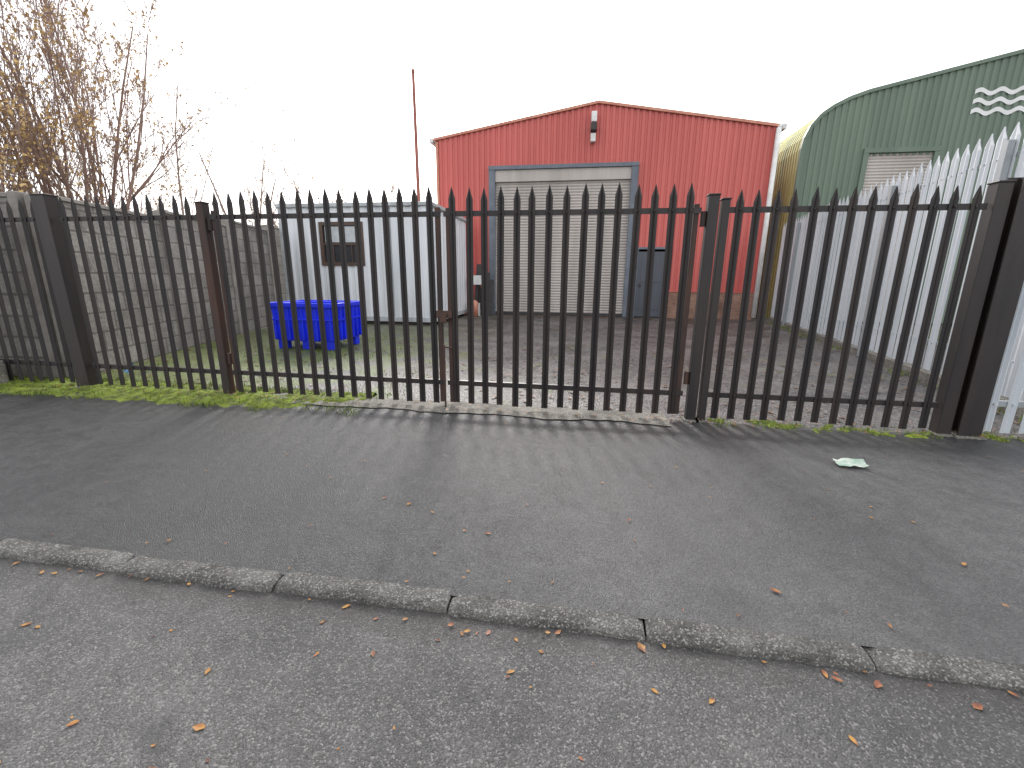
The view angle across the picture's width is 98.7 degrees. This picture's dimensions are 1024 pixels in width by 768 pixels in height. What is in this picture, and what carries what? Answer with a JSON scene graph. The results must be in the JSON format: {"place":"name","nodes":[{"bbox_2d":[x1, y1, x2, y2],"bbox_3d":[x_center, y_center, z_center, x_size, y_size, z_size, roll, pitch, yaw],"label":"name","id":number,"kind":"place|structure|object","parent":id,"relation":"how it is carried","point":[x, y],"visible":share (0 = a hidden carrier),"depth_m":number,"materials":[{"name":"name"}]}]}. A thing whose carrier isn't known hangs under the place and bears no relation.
{"place":"outdoors","nodes":[
{"label":"outdoors","id":0,"kind":"place"},
{"bbox_2d":[473,264,493,316],"bbox_3d":[-1.244,-3.679,17.246,1.014,1.976,0.642,-9,17,-35],"label":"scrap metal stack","id":1,"kind":"object","parent":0,"point":[477,300],"visible":0.54,"depth_m":17.29,"materials":[{"name":"metal"}]},
{"bbox_2d":[0,388,1023,663],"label":"pavement","id":2,"kind":"structure","parent":0,"point":[820,544],"depth_m":2.93,"materials":[{"name":"grey asphalt"}]},
{"bbox_2d":[0,360,8,383],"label":"concrete block","id":3,"kind":"object","parent":2,"relation":"on","point":[3,376],"depth_m":5.99,"materials":[{"name":"grey concrete"}]},
{"bbox_2d":[0,377,375,409],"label":"moss verge","id":4,"kind":"structure","parent":2,"relation":"on","point":[165,399],"depth_m":5.58,"materials":[{"name":"green plant"}]},
{"bbox_2d":[0,200,75,382],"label":"palisade fence","id":5,"kind":"object","parent":4,"relation":"on","point":[26,361],"visible":0.88,"depth_m":5.81,"materials":[{"name":"black metal"}]},
{"bbox_2d":[28,193,97,388],"bbox_3d":[-5.746,-1.138,5.707,0.287,2.456,0.220,3,14,9],"label":"fence post","id":6,"kind":"object","parent":4,"relation":"on","point":[46,210],"visible":0.82,"depth_m":5.62,"materials":[{"name":"black metal"}]},
{"bbox_2d":[58,194,219,389],"bbox_3d":[-4.654,-1.103,5.522,1.970,2.373,0.075,3,14,9],"label":"palisade fence","id":7,"kind":"object","parent":4,"relation":"on","point":[150,217],"visible":0.99,"depth_m":5.48,"materials":[{"name":"black metal"}]},
{"bbox_2d":[193,201,235,394],"bbox_3d":[-3.621,-0.981,5.394,0.160,2.336,0.160,3,14,9],"label":"gate post","id":8,"kind":"object","parent":4,"relation":"on","point":[213,283],"visible":0.87,"depth_m":5.34,"materials":[{"name":"black metal"}]},
{"bbox_2d":[206,186,444,402],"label":"palisade gate","id":9,"kind":"structure","parent":8,"relation":"attached to","point":[215,218],"depth_m":5.09,"materials":[{"name":"black metal"}]},
{"bbox_2d":[265,393,669,425],"bbox_3d":[-0.762,0.264,5.163,4.950,0.009,0.493,3,14,9],"label":"concrete threshold","id":10,"kind":"object","parent":2,"relation":"on","point":[519,410],"visible":0.84,"depth_m":5.05,"materials":[{"name":"grey concrete"}]},
{"bbox_2d":[695,197,731,422],"bbox_3d":[2.061,-0.690,4.526,0.130,2.276,0.160,3,14,9],"label":"fence post","id":11,"kind":"object","parent":2,"relation":"on","point":[723,220],"visible":0.91,"depth_m":4.47,"materials":[{"name":"black metal"}]},
{"bbox_2d":[833,458,868,466],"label":"crumpled paper litter","id":12,"kind":"object","parent":2,"relation":"on","point":[850,462],"visible":1,"depth_m":3.65,"materials":[{"name":"white paper"}]},
{"bbox_2d":[707,418,1023,441],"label":"moss verge","id":13,"kind":"structure","parent":2,"relation":"on","point":[783,426],"depth_m":4.50,"materials":[{"name":"green plant"}]},
{"bbox_2d":[708,183,987,428],"bbox_3d":[3.160,-0.712,4.326,2.180,2.313,0.075,3,14,9],"label":"palisade fence","id":14,"kind":"object","parent":13,"relation":"on","point":[912,208],"visible":0.99,"depth_m":4.28,"materials":[{"name":"black metal"}]},
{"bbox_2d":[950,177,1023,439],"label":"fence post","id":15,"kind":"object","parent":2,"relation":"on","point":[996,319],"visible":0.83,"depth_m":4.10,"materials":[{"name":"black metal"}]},
{"bbox_2d":[0,557,1023,767],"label":"road","id":16,"kind":"structure","parent":0,"point":[302,707],"depth_m":1.66,"materials":[{"name":"grey asphalt"}]},
{"bbox_2d":[0,384,1022,767],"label":"fallen leaves","id":17,"kind":"object","parent":16,"relation":"on","point":[642,648],"visible":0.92,"depth_m":1.95,"materials":[{"name":"orange plant"}]},
{"bbox_2d":[0,538,1023,691],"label":"kerb","id":18,"kind":"structure","parent":16,"relation":"on","point":[855,657],"depth_m":2.01,"materials":[{"name":"concrete"}]},
{"bbox_2d":[2,565,1021,764],"bbox_3d":[0.176,1.215,1.495,5.990,0.007,0.966,3,14,9],"label":"grit","id":19,"kind":"object","parent":16,"relation":"on","point":[524,672],"visible":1,"depth_m":1.79,"materials":[{"name":"concrete"}]},
{"bbox_2d":[0,0,1023,225],"label":"sky","id":20,"kind":"structure","parent":0,"point":[342,67],"materials":[{"name":"white"}]},
{"bbox_2d":[104,314,1018,428],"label":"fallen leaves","id":21,"kind":"object","parent":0,"point":[566,363],"visible":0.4,"depth_m":7.99,"materials":[{"name":"brown plant"}]},
{"bbox_2d":[101,314,1023,438],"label":"yard","id":22,"kind":"structure","parent":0,"point":[781,358],"depth_m":7.55,"materials":[{"name":"grey concrete"}]},
{"bbox_2d":[270,300,361,349],"bbox_3d":[-4.171,-1.300,9.523,1.480,0.955,1.250,3,14,9],"label":"blue pallet bin","id":23,"kind":"object","parent":22,"relation":"on","point":[355,316],"visible":0.56,"depth_m":9.03,"materials":[{"name":"plastic"}]},
{"bbox_2d":[274,201,466,324],"bbox_3d":[-4.535,-4.195,15.729,5.080,3.640,4.300,3,14,9],"label":"portable cabin","id":24,"kind":"object","parent":22,"relation":"on","point":[380,257],"visible":0.48,"depth_m":13.75,"materials":[{"name":"white metal"}]},
{"bbox_2d":[323,225,356,261],"bbox_3d":[-5.261,-4.355,13.695,1.250,1.100,0.020,3,14,9],"label":"window glass","id":25,"kind":"structure","parent":24,"relation":"in","point":[336,247],"depth_m":13.73,"materials":[{"name":"grey glass"}]},
{"bbox_2d":[318,221,364,265],"bbox_3d":[-5.267,-4.347,13.661,1.450,1.300,0.110,3,14,9],"label":"window frame","id":26,"kind":"structure","parent":24,"relation":"in","point":[320,224],"depth_m":13.67,"materials":[{"name":"black metal"}]},
{"bbox_2d":[411,69,420,200],"bbox_3d":[-3.554,-7.051,16.804,0.203,8.701,0.140,3,14,9],"label":"tall metal pole","id":27,"kind":"object","parent":22,"relation":"on","point":[415,136],"visible":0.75,"depth_m":16.25,"materials":[{"name":"metal"}]},
{"bbox_2d":[0,321,1023,441],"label":"grass","id":28,"kind":"structure","parent":22,"relation":"on","point":[295,389],"depth_m":5.58,"materials":[{"name":"green plant"}]},
{"bbox_2d":[680,193,721,421],"bbox_3d":[1.947,-0.714,4.538,0.160,2.316,0.160,3,14,9],"label":"gate post","id":29,"kind":"object","parent":22,"relation":"on","point":[705,268],"visible":0.98,"depth_m":4.48,"materials":[{"name":"black metal"}]},
{"bbox_2d":[436,183,706,413],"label":"palisade gate","id":30,"kind":"structure","parent":29,"relation":"attached to","point":[691,211],"depth_m":4.68,"materials":[{"name":"black metal"}]},
{"bbox_2d":[756,49,1023,323],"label":"green warehouse","id":31,"kind":"structure","parent":22,"relation":"on","point":[865,139],"depth_m":14.80,"materials":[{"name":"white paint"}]},
{"bbox_2d":[768,122,1023,417],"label":"galvanised palisade fence","id":32,"kind":"object","parent":22,"relation":"on","point":[1005,155],"visible":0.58,"depth_m":7.68,"materials":[{"name":"metal"}]},
{"bbox_2d":[922,180,1016,436],"bbox_3d":[4.317,-0.634,4.167,0.180,2.376,0.180,3,14,9],"label":"gate post","id":33,"kind":"object","parent":22,"relation":"on","point":[998,195],"visible":0.96,"depth_m":4.11,"materials":[{"name":"black metal"}]},
{"bbox_2d":[983,282,1023,433],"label":"galvanised palisade fence","id":34,"kind":"object","parent":22,"relation":"on","point":[1012,403],"visible":0.69,"depth_m":4.27,"materials":[{"name":"metal"}]},
{"bbox_2d":[429,100,786,319],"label":"red warehouse","id":35,"kind":"structure","parent":0,"point":[609,145],"depth_m":16.41,"materials":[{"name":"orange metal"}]},
{"bbox_2d":[634,252,664,316],"bbox_3d":[5.319,-3.826,16.957,1.040,2.450,0.050,3,14,9],"label":"personnel door","id":36,"kind":"structure","parent":35,"relation":"in","point":[637,313],"depth_m":16.94,"materials":[{"name":"grey paint"}]},
{"bbox_2d":[638,258,662,309],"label":"door panels","id":37,"kind":"structure","parent":35,"relation":"in","point":[657,269],"depth_m":16.91,"materials":[{"name":"grey paint"}]},
{"bbox_2d":[449,321,951,646],"bbox_3d":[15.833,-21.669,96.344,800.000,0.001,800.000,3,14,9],"label":"ground","id":38,"kind":"structure","parent":0,"point":[877,334],"depth_m":13.81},
{"bbox_2d":[6,191,65,377],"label":"posts","id":39,"kind":"object","parent":38,"relation":"on","point":[13,197],"visible":0.47,"depth_m":6.08,"materials":[{"name":"grey concrete"}]},
{"bbox_2d":[0,197,47,377],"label":"panels","id":40,"kind":"object","parent":39,"relation":"attached to","point":[17,303],"visible":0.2,"depth_m":6.25,"materials":[{"name":"grey concrete"}]},
{"bbox_2d":[0,192,6,196],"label":"coping","id":41,"kind":"object","parent":40,"relation":"on","point":[2,194],"visible":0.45,"depth_m":5.83,"materials":[{"name":"grey concrete"}]},
{"bbox_2d":[0,57,99,192],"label":"bare tree","id":42,"kind":"object","parent":38,"relation":"on","point":[10,175],"visible":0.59,"depth_m":12.82,"materials":[{"name":"brown plant"}]},
{"bbox_2d":[46,123,201,213],"bbox_3d":[-18.487,-8.337,22.111,7.323,8.694,6.404,3,14,9],"label":"bare tree","id":43,"kind":"object","parent":38,"relation":"on","point":[141,210],"visible":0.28,"depth_m":21.67,"materials":[{"name":"beige plant"}]},
{"bbox_2d":[0,0,253,210],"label":"bare tree","id":44,"kind":"object","parent":38,"relation":"on","point":[59,67],"visible":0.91,"depth_m":14.01,"materials":[{"name":"brown plant"}]},
{"bbox_2d":[23,194,276,376],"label":"posts","id":45,"kind":"object","parent":38,"relation":"on","point":[27,199],"visible":0.2,"depth_m":8.56,"materials":[{"name":"grey concrete"}]},
{"bbox_2d":[62,201,286,372],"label":"panels","id":46,"kind":"object","parent":45,"relation":"attached to","point":[155,280],"visible":0.3,"depth_m":8.20,"materials":[{"name":"grey concrete"}]},
{"bbox_2d":[32,193,278,230],"bbox_3d":[-7.132,-3.983,10.869,0.170,0.493,10.267,-1,14,-8],"label":"coping","id":47,"kind":"object","parent":46,"relation":"on","point":[68,200],"visible":0.36,"depth_m":7.28,"materials":[{"name":"grey concrete"}]},
{"bbox_2d":[145,67,224,214],"bbox_3d":[-15.287,-9.494,22.825,3.634,10.605,4.184,-1,14,-6],"label":"bare tree","id":48,"kind":"object","parent":38,"relation":"on","point":[179,184],"visible":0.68,"depth_m":21.63,"materials":[{"name":"beige plant"}]},
{"bbox_2d":[131,73,296,226],"bbox_3d":[-13.345,-9.647,23.141,5.036,10.835,8.142,3,14,9],"label":"bare tree","id":49,"kind":"object","parent":38,"relation":"on","point":[245,197],"visible":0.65,"depth_m":22.15,"materials":[{"name":"beige plant"}]},
{"bbox_2d":[254,93,352,227],"bbox_3d":[-11.424,-9.544,23.975,4.651,10.274,5.723,-7,16,-29],"label":"bare tree","id":50,"kind":"object","parent":38,"relation":"on","point":[263,203],"visible":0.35,"depth_m":21.91,"materials":[{"name":"beige plant"}]},
{"bbox_2d":[284,171,424,203],"bbox_3d":[-8.659,-8.391,25.452,5.696,7.381,6.508,3,14,9],"label":"bare tree","id":51,"kind":"object","parent":38,"relation":"on","point":[393,185],"visible":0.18,"depth_m":23.39,"materials":[{"name":"beige plant"}]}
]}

